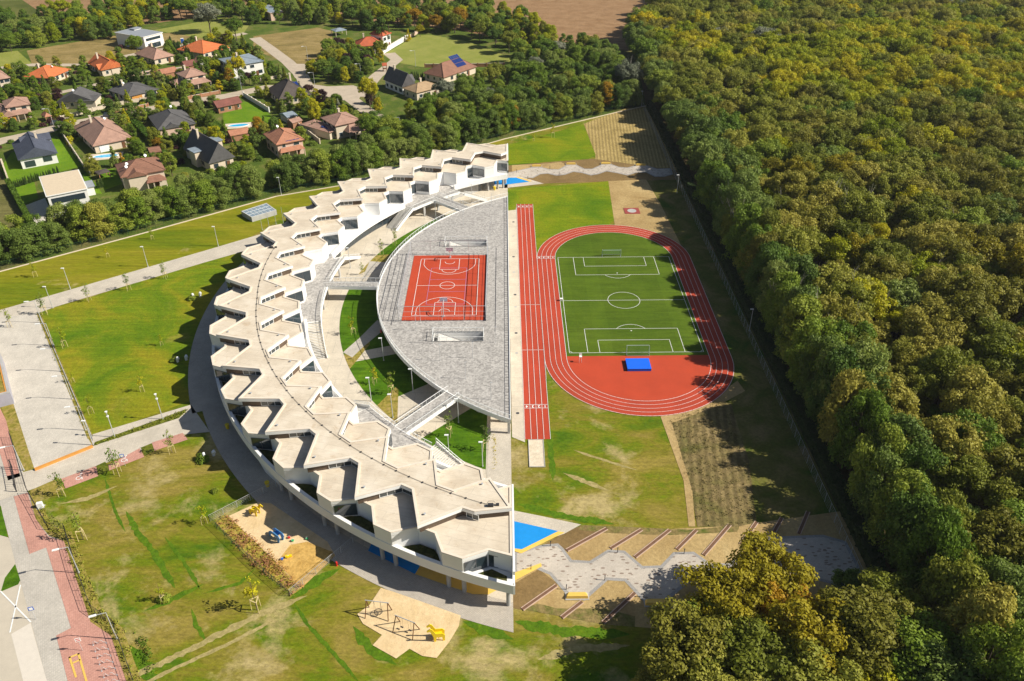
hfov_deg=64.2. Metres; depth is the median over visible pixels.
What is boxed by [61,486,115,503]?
grass line
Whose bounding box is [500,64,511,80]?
broadleaf tree
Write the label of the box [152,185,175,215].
locust tree
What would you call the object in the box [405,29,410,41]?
conifer tree
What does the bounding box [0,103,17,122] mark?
garage
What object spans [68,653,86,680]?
yellow marking
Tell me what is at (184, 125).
garden tree
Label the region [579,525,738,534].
weedy edge
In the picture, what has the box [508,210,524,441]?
side pavement
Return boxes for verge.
[0,506,7,536]
[1,565,19,590]
[647,109,837,521]
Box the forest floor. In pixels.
[638,48,1022,661]
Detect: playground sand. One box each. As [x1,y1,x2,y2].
[230,502,332,577]
[358,588,460,657]
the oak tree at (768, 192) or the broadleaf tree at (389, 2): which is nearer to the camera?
the oak tree at (768, 192)
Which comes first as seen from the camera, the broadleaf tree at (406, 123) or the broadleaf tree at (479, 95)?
the broadleaf tree at (406, 123)
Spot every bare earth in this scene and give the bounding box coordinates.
[608,180,680,244]
[661,381,744,526]
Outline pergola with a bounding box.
[94,168,110,177]
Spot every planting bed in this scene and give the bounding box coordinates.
[344,342,369,367]
[358,254,391,274]
[377,387,397,421]
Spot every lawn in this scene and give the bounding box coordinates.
[0,135,81,182]
[0,140,503,308]
[15,181,37,203]
[40,252,242,436]
[82,173,101,193]
[98,168,122,189]
[223,102,271,124]
[339,290,389,353]
[350,354,427,404]
[377,213,451,254]
[421,408,486,468]
[508,124,594,163]
[508,181,613,251]
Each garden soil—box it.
[508,159,681,183]
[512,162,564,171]
[515,511,865,627]
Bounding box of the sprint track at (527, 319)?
[516,204,549,438]
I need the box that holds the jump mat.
[625,358,651,370]
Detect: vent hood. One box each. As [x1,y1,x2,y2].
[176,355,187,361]
[202,449,215,455]
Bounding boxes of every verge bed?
[1,404,33,471]
[29,491,140,680]
[37,313,91,438]
[93,410,185,445]
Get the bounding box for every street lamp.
[0,445,24,470]
[40,348,60,370]
[52,547,79,572]
[64,406,85,430]
[88,612,117,639]
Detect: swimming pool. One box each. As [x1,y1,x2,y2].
[89,152,123,159]
[225,122,251,128]
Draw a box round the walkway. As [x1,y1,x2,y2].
[0,405,209,499]
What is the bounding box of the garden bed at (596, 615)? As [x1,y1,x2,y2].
[526,603,634,626]
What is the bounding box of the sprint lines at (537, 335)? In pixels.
[517,212,550,438]
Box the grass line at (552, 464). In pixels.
[547,434,555,478]
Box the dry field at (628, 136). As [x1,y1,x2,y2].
[584,108,676,169]
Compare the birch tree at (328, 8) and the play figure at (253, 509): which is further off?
the birch tree at (328, 8)
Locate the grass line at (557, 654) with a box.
[538,643,629,659]
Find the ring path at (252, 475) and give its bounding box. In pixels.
[188,262,512,631]
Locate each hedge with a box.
[4,178,34,222]
[128,115,150,141]
[161,149,177,162]
[202,112,221,130]
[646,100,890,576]
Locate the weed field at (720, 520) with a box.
[672,402,756,526]
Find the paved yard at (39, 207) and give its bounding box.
[26,198,48,222]
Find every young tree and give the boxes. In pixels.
[0,308,11,326]
[28,263,37,276]
[34,292,47,314]
[47,472,65,496]
[54,327,67,347]
[65,512,86,541]
[81,283,91,301]
[82,396,93,413]
[104,448,121,476]
[121,272,131,290]
[136,374,143,391]
[153,586,163,601]
[159,260,167,278]
[162,429,175,454]
[194,505,207,523]
[242,574,260,612]
[347,315,355,334]
[369,367,377,383]
[377,239,383,254]
[382,371,394,395]
[443,411,451,437]
[480,425,491,449]
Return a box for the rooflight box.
[241,203,276,221]
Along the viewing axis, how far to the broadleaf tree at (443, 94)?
323.07 m
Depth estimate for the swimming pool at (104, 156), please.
285.97 m
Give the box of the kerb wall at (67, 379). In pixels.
[40,316,92,438]
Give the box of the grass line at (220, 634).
[138,596,305,675]
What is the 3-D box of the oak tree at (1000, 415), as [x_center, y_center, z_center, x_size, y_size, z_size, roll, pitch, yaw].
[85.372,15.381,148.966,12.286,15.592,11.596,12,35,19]
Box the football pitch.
[555,232,707,355]
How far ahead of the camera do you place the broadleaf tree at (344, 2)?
466.04 m
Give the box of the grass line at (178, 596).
[145,584,202,610]
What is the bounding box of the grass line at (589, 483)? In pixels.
[564,473,608,490]
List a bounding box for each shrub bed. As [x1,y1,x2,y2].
[30,478,64,497]
[96,462,108,475]
[141,443,153,455]
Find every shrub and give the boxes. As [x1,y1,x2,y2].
[56,116,65,120]
[64,135,74,141]
[93,109,101,114]
[134,630,155,673]
[156,592,172,604]
[169,356,181,362]
[176,158,184,164]
[187,294,196,300]
[194,451,210,465]
[205,168,215,174]
[210,487,218,494]
[224,138,231,143]
[254,154,262,161]
[307,140,317,145]
[351,110,358,115]
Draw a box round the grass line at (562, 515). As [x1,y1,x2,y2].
[517,503,612,524]
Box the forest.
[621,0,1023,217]
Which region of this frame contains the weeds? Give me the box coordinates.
[671,400,755,525]
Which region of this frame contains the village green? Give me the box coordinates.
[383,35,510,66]
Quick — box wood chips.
[277,542,334,587]
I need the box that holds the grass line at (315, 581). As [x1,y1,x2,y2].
[290,568,339,598]
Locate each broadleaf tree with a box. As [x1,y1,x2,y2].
[0,5,15,14]
[0,11,15,28]
[0,24,11,47]
[0,31,16,50]
[1,19,19,31]
[16,20,36,42]
[17,9,27,18]
[21,17,30,29]
[24,26,47,46]
[26,16,44,31]
[39,0,58,17]
[42,16,54,29]
[43,24,58,41]
[44,8,59,24]
[47,22,61,37]
[49,0,71,10]
[58,8,76,30]
[58,11,71,28]
[63,16,77,35]
[69,6,79,11]
[71,0,84,10]
[73,16,87,36]
[75,8,89,16]
[75,12,90,29]
[81,19,98,39]
[87,1,105,14]
[87,15,100,33]
[90,0,105,13]
[98,15,116,24]
[98,21,113,37]
[104,0,111,12]
[108,9,128,28]
[109,0,120,9]
[117,0,133,6]
[117,6,127,20]
[123,4,143,26]
[124,35,142,51]
[135,0,148,16]
[147,5,160,22]
[155,0,171,4]
[160,5,173,19]
[168,0,185,19]
[182,0,199,19]
[192,3,220,32]
[208,60,220,69]
[210,1,222,20]
[211,0,231,17]
[220,6,233,18]
[220,16,242,39]
[225,55,245,76]
[231,0,244,16]
[232,3,247,22]
[243,4,261,24]
[244,72,252,82]
[245,0,255,10]
[254,2,267,19]
[261,0,274,6]
[275,0,288,14]
[286,0,299,18]
[289,11,301,25]
[296,0,303,14]
[301,0,318,16]
[303,84,313,91]
[305,59,317,73]
[309,7,319,20]
[312,58,331,76]
[314,0,327,14]
[314,5,328,22]
[320,38,335,46]
[320,66,334,80]
[323,48,337,59]
[324,97,338,106]
[327,57,334,64]
[328,0,342,15]
[331,44,341,59]
[331,62,340,76]
[333,37,345,44]
[333,64,348,81]
[335,42,346,51]
[335,48,346,62]
[339,55,350,65]
[341,0,352,17]
[343,2,355,19]
[343,7,357,26]
[345,39,356,52]
[348,64,359,79]
[350,48,359,59]
[351,56,361,66]
[352,71,363,82]
[354,112,380,134]
[356,44,365,56]
[357,7,373,25]
[357,76,378,109]
[359,9,374,29]
[360,50,371,56]
[361,57,374,73]
[363,0,372,5]
[366,47,374,56]
[367,4,376,17]
[369,109,386,136]
[372,4,390,24]
[372,40,387,55]
[372,115,404,131]
[377,126,396,140]
[381,0,400,6]
[383,14,395,29]
[390,7,406,26]
[394,0,405,7]
[399,4,411,23]
[399,118,417,133]
[400,2,415,8]
[404,8,421,26]
[409,0,421,10]
[415,14,430,31]
[415,25,424,31]
[415,95,432,120]
[416,103,438,122]
[420,4,434,17]
[420,111,438,123]
[421,91,437,117]
[428,14,442,32]
[430,0,442,15]
[431,79,454,96]
[432,1,448,12]
[433,97,448,121]
[436,90,452,101]
[439,10,455,31]
[440,100,463,113]
[440,111,461,119]
[445,12,464,32]
[448,1,459,8]
[451,94,468,110]
[453,7,468,29]
[454,73,473,92]
[454,77,470,100]
[456,0,467,5]
[456,87,475,107]
[458,5,471,10]
[460,101,477,114]
[463,20,474,36]
[465,7,478,28]
[467,86,494,107]
[468,2,477,12]
[471,13,490,38]
[471,23,487,39]
[474,0,485,11]
[478,101,491,109]
[479,3,493,12]
[481,64,500,85]
[485,12,493,20]
[486,26,502,47]
[488,22,504,42]
[490,62,505,78]
[490,79,505,101]
[490,93,506,106]
[491,16,503,37]
[492,12,505,19]
[494,86,512,101]
[497,1,506,11]
[499,30,518,52]
[500,15,514,25]
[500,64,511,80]
[502,19,519,32]
[505,28,521,46]
[505,85,520,99]
[508,38,531,51]
[508,73,531,85]
[508,82,525,88]
[509,51,527,63]
[509,58,520,66]
[512,4,528,16]
[512,13,524,30]
[513,47,527,57]
[515,60,537,78]
[520,86,538,101]
[522,22,536,42]
[524,48,538,59]
[525,80,541,96]
[527,56,544,61]
[527,64,548,89]
[528,12,540,30]
[530,39,537,49]
[530,76,544,98]
[532,48,542,59]
[532,60,546,71]
[535,38,558,51]
[536,34,547,40]
[540,49,559,61]
[540,70,552,85]
[541,23,557,39]
[543,32,550,38]
[543,59,556,76]
[548,74,568,93]
[549,58,574,72]
[551,40,565,50]
[553,49,566,57]
[556,70,573,84]
[560,75,578,94]
[562,68,576,75]
[566,44,584,60]
[570,62,585,75]
[575,32,585,46]
[578,74,601,89]
[579,35,597,45]
[581,45,595,66]
[582,63,602,79]
[586,51,601,68]
[587,37,600,49]
[587,70,602,93]
[590,48,606,63]
[599,38,609,48]
[599,63,607,80]
[600,47,616,64]
[600,50,617,62]
[602,58,621,70]
[603,68,623,84]
[606,43,619,55]
[611,54,624,62]
[614,55,644,80]
[629,664,683,680]
[639,595,733,680]
[672,597,736,633]
[674,560,765,631]
[681,635,769,680]
[694,614,796,680]
[725,528,819,609]
[742,578,814,636]
[759,593,862,680]
[773,636,866,680]
[815,583,919,680]
[831,567,864,592]
[853,565,936,628]
[856,647,922,680]
[879,606,969,680]
[897,636,997,680]
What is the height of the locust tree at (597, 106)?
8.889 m
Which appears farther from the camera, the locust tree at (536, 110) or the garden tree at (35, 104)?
the garden tree at (35, 104)
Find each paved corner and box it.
[504,176,543,187]
[514,511,580,535]
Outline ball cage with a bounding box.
[397,240,487,321]
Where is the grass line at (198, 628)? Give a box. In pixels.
[191,609,204,638]
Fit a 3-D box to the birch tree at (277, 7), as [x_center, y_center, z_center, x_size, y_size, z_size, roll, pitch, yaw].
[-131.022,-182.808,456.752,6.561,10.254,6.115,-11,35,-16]
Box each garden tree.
[0,92,7,103]
[0,113,7,128]
[3,82,15,96]
[4,64,10,70]
[6,117,18,131]
[7,69,16,81]
[10,62,18,74]
[13,79,25,87]
[15,83,24,92]
[15,86,25,94]
[18,64,30,76]
[21,71,33,89]
[22,90,30,96]
[26,91,36,100]
[26,112,38,128]
[28,75,38,88]
[29,96,40,109]
[34,80,41,93]
[35,55,46,66]
[40,75,50,89]
[40,83,51,96]
[40,90,53,105]
[48,76,58,88]
[49,101,61,116]
[51,55,61,66]
[51,88,63,99]
[54,121,66,135]
[60,121,75,136]
[61,102,68,115]
[63,112,77,130]
[68,69,75,83]
[76,67,86,81]
[76,99,87,115]
[77,61,90,77]
[78,55,87,66]
[83,157,100,174]
[85,153,95,163]
[86,75,96,89]
[95,76,107,92]
[103,79,111,93]
[103,98,116,111]
[105,50,116,59]
[106,109,118,123]
[109,146,119,167]
[111,73,119,84]
[112,101,125,120]
[113,76,118,86]
[114,95,122,108]
[115,22,124,31]
[115,52,127,65]
[118,114,130,132]
[119,76,127,84]
[121,108,130,123]
[122,153,133,160]
[124,89,133,105]
[124,102,136,119]
[125,55,137,70]
[125,136,138,151]
[126,69,139,81]
[126,123,136,136]
[130,138,145,153]
[132,102,140,117]
[133,68,143,82]
[136,58,147,68]
[136,106,146,123]
[137,61,145,69]
[142,70,147,82]
[142,107,151,119]
[144,76,153,85]
[144,90,156,103]
[146,127,160,145]
[148,151,160,159]
[149,66,161,85]
[150,108,159,114]
[151,78,159,90]
[151,137,160,146]
[154,100,164,110]
[155,71,166,88]
[155,153,166,166]
[156,90,166,100]
[159,138,173,151]
[160,97,169,106]
[161,83,168,97]
[161,151,177,175]
[162,46,172,53]
[162,127,172,143]
[163,39,175,52]
[164,84,173,93]
[164,102,176,109]
[167,88,178,98]
[170,129,181,145]
[175,53,184,64]
[178,132,188,145]
[179,96,189,109]
[179,121,190,136]
[180,79,194,93]
[182,38,191,45]
[182,52,190,60]
[184,102,197,116]
[188,35,197,43]
[189,108,197,125]
[191,95,203,107]
[192,99,206,113]
[193,109,202,119]
[196,55,205,69]
[197,112,205,124]
[201,56,212,73]
[201,65,208,79]
[201,82,211,92]
[204,112,217,125]
[206,33,215,42]
[206,95,215,106]
[206,126,212,136]
[207,123,220,134]
[209,69,216,77]
[210,71,220,84]
[210,126,224,142]
[211,27,219,41]
[211,49,221,64]
[216,33,224,43]
[218,44,229,55]
[221,49,228,57]
[221,79,229,89]
[221,119,227,135]
[223,30,232,47]
[223,68,235,81]
[224,64,235,80]
[229,78,241,89]
[229,143,237,158]
[231,136,238,149]
[232,35,238,48]
[233,42,237,52]
[235,49,244,55]
[237,69,246,84]
[239,33,244,48]
[239,134,252,149]
[239,143,254,159]
[244,43,253,51]
[248,127,260,149]
[250,71,258,83]
[251,116,263,133]
[253,45,263,56]
[254,86,263,96]
[258,55,266,67]
[258,122,269,135]
[260,132,266,143]
[261,73,271,83]
[263,82,270,98]
[266,61,275,75]
[267,116,279,130]
[274,99,284,109]
[277,64,282,78]
[278,98,286,114]
[282,68,287,79]
[283,91,294,109]
[296,126,308,143]
[300,97,309,118]
[307,106,320,119]
[315,89,329,103]
[318,102,325,109]
[319,108,327,120]
[325,109,333,114]
[330,98,335,109]
[331,93,342,107]
[338,104,348,111]
[364,94,375,104]
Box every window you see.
[25,160,35,166]
[43,155,52,161]
[51,192,85,203]
[146,35,159,40]
[148,41,160,46]
[215,308,224,318]
[215,370,230,381]
[227,403,246,415]
[234,312,245,317]
[234,340,248,345]
[243,370,260,375]
[251,438,272,449]
[261,402,281,405]
[262,294,274,303]
[262,319,273,328]
[268,272,281,279]
[269,345,279,354]
[280,251,293,257]
[284,372,292,381]
[285,313,300,322]
[287,291,303,301]
[289,432,311,437]
[295,270,310,280]
[297,233,310,238]
[302,360,314,371]
[317,216,329,220]
[322,386,332,396]
[323,235,338,244]
[328,461,351,468]
[333,504,357,515]
[340,201,352,205]
[343,219,357,228]
[351,237,356,245]
[357,233,362,241]
[363,229,369,237]
[365,188,377,191]
[369,224,375,232]
[376,221,382,228]
[379,488,402,497]
[382,217,388,225]
[388,434,391,446]
[389,213,395,221]
[390,194,402,202]
[393,177,404,180]
[402,488,411,495]
[411,183,415,193]
[416,184,428,191]
[422,167,432,170]
[452,159,462,163]
[464,555,486,571]
[466,512,478,520]
[467,168,472,176]
[473,168,483,176]
[488,555,497,567]
[497,163,506,170]
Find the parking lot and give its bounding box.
[0,313,91,467]
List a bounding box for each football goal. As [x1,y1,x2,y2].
[602,249,620,256]
[626,345,649,355]
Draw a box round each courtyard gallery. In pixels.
[300,254,360,359]
[354,400,464,465]
[386,185,487,230]
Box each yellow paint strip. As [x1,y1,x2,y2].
[415,563,541,593]
[515,531,563,552]
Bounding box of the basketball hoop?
[439,298,446,315]
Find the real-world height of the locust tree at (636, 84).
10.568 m
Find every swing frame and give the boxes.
[365,600,391,620]
[392,615,419,640]
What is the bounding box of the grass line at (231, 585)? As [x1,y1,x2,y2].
[206,570,253,592]
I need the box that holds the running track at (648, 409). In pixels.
[537,225,733,415]
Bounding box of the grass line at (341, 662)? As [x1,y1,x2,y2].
[294,603,357,680]
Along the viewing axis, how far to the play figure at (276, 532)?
136.08 m
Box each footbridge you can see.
[323,277,380,289]
[394,386,458,433]
[432,194,471,211]
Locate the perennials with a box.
[213,513,303,595]
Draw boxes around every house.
[0,70,10,86]
[2,97,30,121]
[12,131,58,168]
[22,63,70,83]
[39,169,95,214]
[56,86,101,108]
[74,115,130,153]
[88,52,123,76]
[107,80,158,100]
[114,27,163,48]
[115,154,167,190]
[134,42,173,64]
[148,105,195,135]
[170,65,211,88]
[177,36,229,57]
[180,57,195,68]
[183,128,234,170]
[211,96,241,113]
[218,52,263,78]
[260,5,283,20]
[263,125,305,157]
[268,73,311,103]
[320,108,367,138]
[355,33,381,53]
[369,30,391,44]
[383,64,414,94]
[402,78,439,99]
[423,54,476,81]
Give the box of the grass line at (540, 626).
[515,620,629,639]
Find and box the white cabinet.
[36,501,44,509]
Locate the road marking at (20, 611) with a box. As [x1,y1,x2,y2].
[0,585,30,632]
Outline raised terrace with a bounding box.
[376,193,510,433]
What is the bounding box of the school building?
[209,143,514,605]
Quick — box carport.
[286,116,302,128]
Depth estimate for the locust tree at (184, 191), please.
241.98 m
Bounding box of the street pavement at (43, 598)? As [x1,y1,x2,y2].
[0,445,70,680]
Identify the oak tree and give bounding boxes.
[692,158,730,203]
[699,163,733,215]
[705,167,732,214]
[711,184,728,224]
[712,182,745,234]
[712,184,751,237]
[720,199,745,244]
[721,202,762,261]
[723,149,762,177]
[730,169,761,199]
[732,164,766,178]
[732,226,762,273]
[737,223,772,276]
[738,231,780,286]
[742,240,788,305]
[748,191,775,223]
[754,259,790,316]
[757,207,782,231]
[758,177,773,194]
[758,186,791,199]
[758,268,807,327]
[763,280,794,336]
[764,170,808,199]
[767,223,820,257]
[771,188,803,212]
[771,294,824,366]
[772,283,817,351]
[775,209,818,232]
[775,254,819,286]
[777,244,798,273]
[781,245,813,262]
[782,315,844,385]
[786,197,823,224]
[793,169,819,187]
[793,185,819,199]
[793,331,846,403]
[797,204,843,241]
[802,341,850,423]
[804,179,848,217]
[804,343,863,430]
[806,233,831,262]
[808,170,854,191]
[811,260,862,294]
[814,289,869,333]
[816,233,852,265]
[816,311,877,343]
[816,367,876,448]
[817,168,855,186]
[824,270,876,296]
[825,216,873,243]
[825,280,879,319]
[827,387,890,470]
[828,185,887,225]
[831,259,854,271]
[834,252,862,269]
[834,328,876,347]
[838,169,866,192]
[839,232,874,261]
[839,371,895,434]
[840,185,866,193]
[841,268,897,317]
[846,422,908,499]
[848,337,891,376]
[849,442,923,525]
[854,372,923,419]
[854,411,935,468]
[855,253,912,281]
[855,332,886,351]
[859,238,912,267]
[862,466,935,551]
[863,318,891,340]
[866,412,942,459]
[871,222,890,238]
[873,194,889,200]
[874,233,906,242]
[874,481,943,569]
[875,305,908,339]
[875,363,918,398]
[878,195,894,222]
[878,336,893,347]
[879,277,932,334]
[885,194,924,222]
[886,333,932,367]
[887,219,899,237]
[889,238,915,254]
[890,440,949,491]
[891,218,925,236]
[891,346,939,394]
[892,222,945,256]
[893,185,932,205]
[894,175,937,196]
[894,362,945,399]
[895,249,917,259]
[895,259,919,277]
[895,504,977,609]
[896,200,942,218]
[899,297,967,347]
[900,206,950,227]
[902,313,956,348]
[903,392,929,418]
[905,334,938,365]
[906,258,946,289]
[908,487,979,567]
[909,251,943,267]
[912,265,953,292]
[912,548,990,628]
[913,190,954,214]
[913,291,963,321]
[916,396,938,421]
[917,345,987,406]
[921,218,962,258]
[921,439,999,494]
[924,231,985,263]
[924,269,997,305]
[924,414,989,482]
[925,404,948,421]
[930,581,1017,671]
[932,263,958,275]
[932,289,995,340]
[933,189,966,209]
[934,409,1006,458]
[935,260,955,266]
[938,364,1007,412]
[942,187,980,209]
[942,206,990,227]
[944,251,994,275]
[945,206,963,213]
[948,388,1023,439]
[950,441,1003,492]
[952,270,984,279]
[953,530,1023,572]
[954,222,982,241]
[954,228,1009,262]
[957,262,995,277]
[957,479,992,504]
[958,615,1023,679]
[959,502,980,524]
[960,301,1007,348]
[960,310,1019,355]
[962,272,1019,318]
[963,191,997,209]
[963,504,1023,565]
[966,194,1013,225]
[967,332,1023,377]
[971,476,1023,513]
[971,522,1006,542]
[973,222,1015,248]
[977,648,1023,680]
[979,557,1023,651]
[982,583,1023,649]
[984,267,1011,279]
[985,258,1012,277]
[985,293,999,314]
[985,442,1023,499]
[989,208,1021,227]
[989,395,1023,437]
[991,363,1022,397]
[993,498,1023,527]
[994,338,1023,405]
[995,222,1011,230]
[997,243,1023,278]
[998,223,1023,250]
[998,304,1014,321]
[1000,276,1023,322]
[1002,443,1023,475]
[1005,274,1021,282]
[1006,216,1023,228]
[1006,413,1023,447]
[1009,373,1023,399]
[1011,325,1023,342]
[1015,314,1023,328]
[1015,436,1023,448]
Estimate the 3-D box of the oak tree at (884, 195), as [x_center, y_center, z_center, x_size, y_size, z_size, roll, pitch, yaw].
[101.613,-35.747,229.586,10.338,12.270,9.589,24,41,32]
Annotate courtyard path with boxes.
[343,320,381,356]
[362,260,389,278]
[487,428,511,484]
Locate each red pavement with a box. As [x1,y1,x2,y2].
[0,409,18,478]
[14,493,125,680]
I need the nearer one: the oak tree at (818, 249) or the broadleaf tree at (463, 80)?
the oak tree at (818, 249)
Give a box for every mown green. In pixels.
[0,51,30,66]
[156,17,249,37]
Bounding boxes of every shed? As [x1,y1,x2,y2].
[147,146,161,156]
[154,66,176,76]
[226,127,248,141]
[280,111,297,122]
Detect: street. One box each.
[0,85,272,144]
[0,535,43,680]
[1,33,246,68]
[51,66,181,94]
[249,37,329,96]
[345,99,401,132]
[360,53,402,96]
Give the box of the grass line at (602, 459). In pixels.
[575,450,635,469]
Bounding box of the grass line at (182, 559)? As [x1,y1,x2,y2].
[165,537,200,589]
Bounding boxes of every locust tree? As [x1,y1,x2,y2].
[0,213,23,236]
[0,222,9,253]
[0,229,23,264]
[2,226,43,261]
[19,222,53,255]
[20,213,44,242]
[43,221,72,251]
[44,201,72,239]
[64,199,85,235]
[65,204,95,241]
[79,201,115,239]
[82,198,99,230]
[95,197,120,220]
[102,202,134,235]
[114,187,142,218]
[123,196,155,229]
[137,189,156,211]
[141,195,164,223]
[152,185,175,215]
[161,186,187,217]
[171,185,200,217]
[173,173,190,198]
[187,178,218,210]
[189,171,212,196]
[198,172,219,188]
[209,177,233,208]
[213,168,234,188]
[222,162,249,194]
[223,167,247,201]
[238,164,265,197]
[263,159,282,186]
[269,160,294,189]
[279,154,297,182]
[279,161,305,191]
[293,153,309,180]
[301,155,323,184]
[308,147,324,168]
[308,148,336,184]
[326,149,349,180]
[328,144,349,174]
[339,139,362,163]
[339,144,362,179]
[350,142,373,176]
[359,133,377,163]
[363,143,384,168]
[371,130,391,156]
[378,138,397,166]
[385,128,403,155]
[389,138,408,163]
[394,132,413,150]
[402,134,424,158]
[405,122,429,151]
[409,126,434,157]
[425,119,444,142]
[425,124,439,148]
[426,129,443,149]
[435,121,458,149]
[441,115,456,136]
[446,120,461,147]
[451,113,468,140]
[459,111,478,131]
[461,117,478,143]
[468,115,491,140]
[475,109,491,126]
[483,108,503,136]
[490,104,503,127]
[490,110,509,134]
[502,99,517,127]
[502,103,519,133]
[517,102,524,125]
[518,105,533,128]
[522,101,534,113]
[527,103,544,128]
[533,102,554,125]
[534,98,547,120]
[541,92,556,113]
[549,99,565,120]
[554,92,565,115]
[559,95,573,119]
[569,94,589,116]
[572,87,580,96]
[578,87,591,112]
[585,86,594,103]
[587,90,603,113]
[596,80,613,103]
[603,85,624,108]
[616,84,632,106]
[621,79,635,99]
[626,79,643,106]
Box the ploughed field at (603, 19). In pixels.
[23,0,646,50]
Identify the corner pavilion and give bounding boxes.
[0,354,14,406]
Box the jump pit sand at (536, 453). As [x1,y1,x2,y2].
[529,440,544,465]
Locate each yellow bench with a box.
[565,592,588,599]
[600,162,610,164]
[643,599,666,606]
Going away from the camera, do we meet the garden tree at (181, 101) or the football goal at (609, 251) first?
the football goal at (609, 251)
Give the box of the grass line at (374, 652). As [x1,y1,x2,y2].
[353,626,396,664]
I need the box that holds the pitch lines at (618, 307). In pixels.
[558,256,703,352]
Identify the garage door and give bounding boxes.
[99,145,109,152]
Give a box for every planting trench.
[521,584,557,610]
[560,600,583,618]
[566,527,607,551]
[601,592,636,623]
[610,528,642,549]
[633,529,670,558]
[675,529,697,550]
[702,525,731,555]
[739,521,758,543]
[772,517,783,531]
[797,511,809,533]
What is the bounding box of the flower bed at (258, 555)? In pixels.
[217,515,300,593]
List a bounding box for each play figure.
[248,504,262,515]
[269,528,283,542]
[426,624,444,641]
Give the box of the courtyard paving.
[284,181,512,601]
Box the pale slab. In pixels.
[11,623,46,680]
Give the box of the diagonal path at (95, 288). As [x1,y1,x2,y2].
[0,234,263,317]
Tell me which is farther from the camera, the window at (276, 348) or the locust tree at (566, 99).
the locust tree at (566, 99)
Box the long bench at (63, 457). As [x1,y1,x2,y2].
[34,445,92,470]
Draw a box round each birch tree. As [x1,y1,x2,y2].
[5,23,12,32]
[14,32,23,47]
[35,6,44,24]
[44,9,54,20]
[53,19,63,30]
[63,24,73,40]
[96,10,104,19]
[139,6,146,20]
[148,0,160,10]
[179,80,190,96]
[186,83,195,94]
[215,80,222,89]
[219,74,224,82]
[236,0,244,18]
[272,4,282,23]
[295,87,309,108]
[302,4,312,21]
[306,97,320,118]
[311,88,320,98]
[321,43,326,55]
[322,0,328,7]
[325,3,334,18]
[335,12,342,25]
[340,66,349,80]
[353,0,363,16]
[373,17,389,36]
[373,96,382,110]
[375,48,384,64]
[403,98,415,120]
[404,14,411,29]
[473,69,485,82]
[473,80,483,88]
[477,6,484,12]
[477,77,485,87]
[485,0,494,5]
[496,75,505,87]
[505,9,511,17]
[508,66,515,78]
[509,105,520,130]
[513,22,519,32]
[513,91,527,102]
[515,7,522,22]
[519,16,528,30]
[519,31,527,43]
[529,24,540,41]
[538,20,546,34]
[539,46,547,63]
[543,88,552,100]
[545,74,555,89]
[558,49,567,72]
[559,33,565,42]
[565,35,574,49]
[565,39,575,53]
[566,76,581,94]
[574,52,581,62]
[601,81,615,108]
[603,74,612,80]
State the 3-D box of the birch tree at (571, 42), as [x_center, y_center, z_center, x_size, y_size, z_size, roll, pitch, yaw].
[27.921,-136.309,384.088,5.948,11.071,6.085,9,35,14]
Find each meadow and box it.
[0,170,29,270]
[27,33,203,67]
[253,28,332,63]
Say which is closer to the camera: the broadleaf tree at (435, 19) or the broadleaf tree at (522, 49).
the broadleaf tree at (522, 49)
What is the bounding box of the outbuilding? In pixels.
[300,119,334,139]
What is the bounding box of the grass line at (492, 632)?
[463,621,512,638]
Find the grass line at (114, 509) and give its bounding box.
[105,479,124,530]
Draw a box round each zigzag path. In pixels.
[508,165,670,176]
[517,537,855,598]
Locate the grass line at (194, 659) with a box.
[147,619,274,680]
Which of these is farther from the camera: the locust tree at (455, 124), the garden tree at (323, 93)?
the garden tree at (323, 93)
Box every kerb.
[0,106,644,271]
[508,164,672,177]
[515,535,859,600]
[528,439,544,466]
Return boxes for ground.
[0,0,645,111]
[0,13,613,268]
[0,106,876,680]
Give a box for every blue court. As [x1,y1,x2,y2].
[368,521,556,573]
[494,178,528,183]
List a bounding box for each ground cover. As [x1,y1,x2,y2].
[35,313,89,435]
[39,506,140,680]
[95,409,187,444]
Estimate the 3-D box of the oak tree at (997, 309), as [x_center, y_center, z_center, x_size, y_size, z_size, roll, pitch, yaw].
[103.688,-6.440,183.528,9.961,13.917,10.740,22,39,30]
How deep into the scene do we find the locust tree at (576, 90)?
320.92 m
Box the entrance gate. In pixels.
[8,460,16,491]
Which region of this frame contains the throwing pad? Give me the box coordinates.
[623,208,639,213]
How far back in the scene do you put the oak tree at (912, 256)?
196.16 m
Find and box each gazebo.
[41,111,51,120]
[331,28,346,36]
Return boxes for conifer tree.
[120,62,126,76]
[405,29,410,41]
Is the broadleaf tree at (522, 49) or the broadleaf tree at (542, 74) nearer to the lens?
the broadleaf tree at (542, 74)
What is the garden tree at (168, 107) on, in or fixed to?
on the village ground at (393, 102)
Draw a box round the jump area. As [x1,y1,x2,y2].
[567,355,710,400]
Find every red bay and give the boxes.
[62,466,97,487]
[108,448,143,469]
[152,433,187,450]
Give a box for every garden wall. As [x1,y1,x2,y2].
[0,158,7,177]
[56,126,91,175]
[59,97,145,117]
[115,103,148,112]
[187,90,220,98]
[243,92,269,111]
[298,123,320,143]
[382,35,407,52]
[410,31,418,36]
[424,62,504,67]
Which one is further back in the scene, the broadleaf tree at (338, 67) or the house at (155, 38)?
the house at (155, 38)
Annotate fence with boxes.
[0,100,644,268]
[8,431,25,486]
[25,487,132,680]
[208,516,289,596]
[210,481,276,518]
[289,537,352,593]
[644,107,864,572]
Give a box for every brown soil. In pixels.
[513,570,556,609]
[545,525,594,550]
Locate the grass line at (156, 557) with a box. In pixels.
[126,512,174,587]
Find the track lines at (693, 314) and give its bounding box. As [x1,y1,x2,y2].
[537,225,733,415]
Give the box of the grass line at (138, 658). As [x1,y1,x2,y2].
[130,645,157,680]

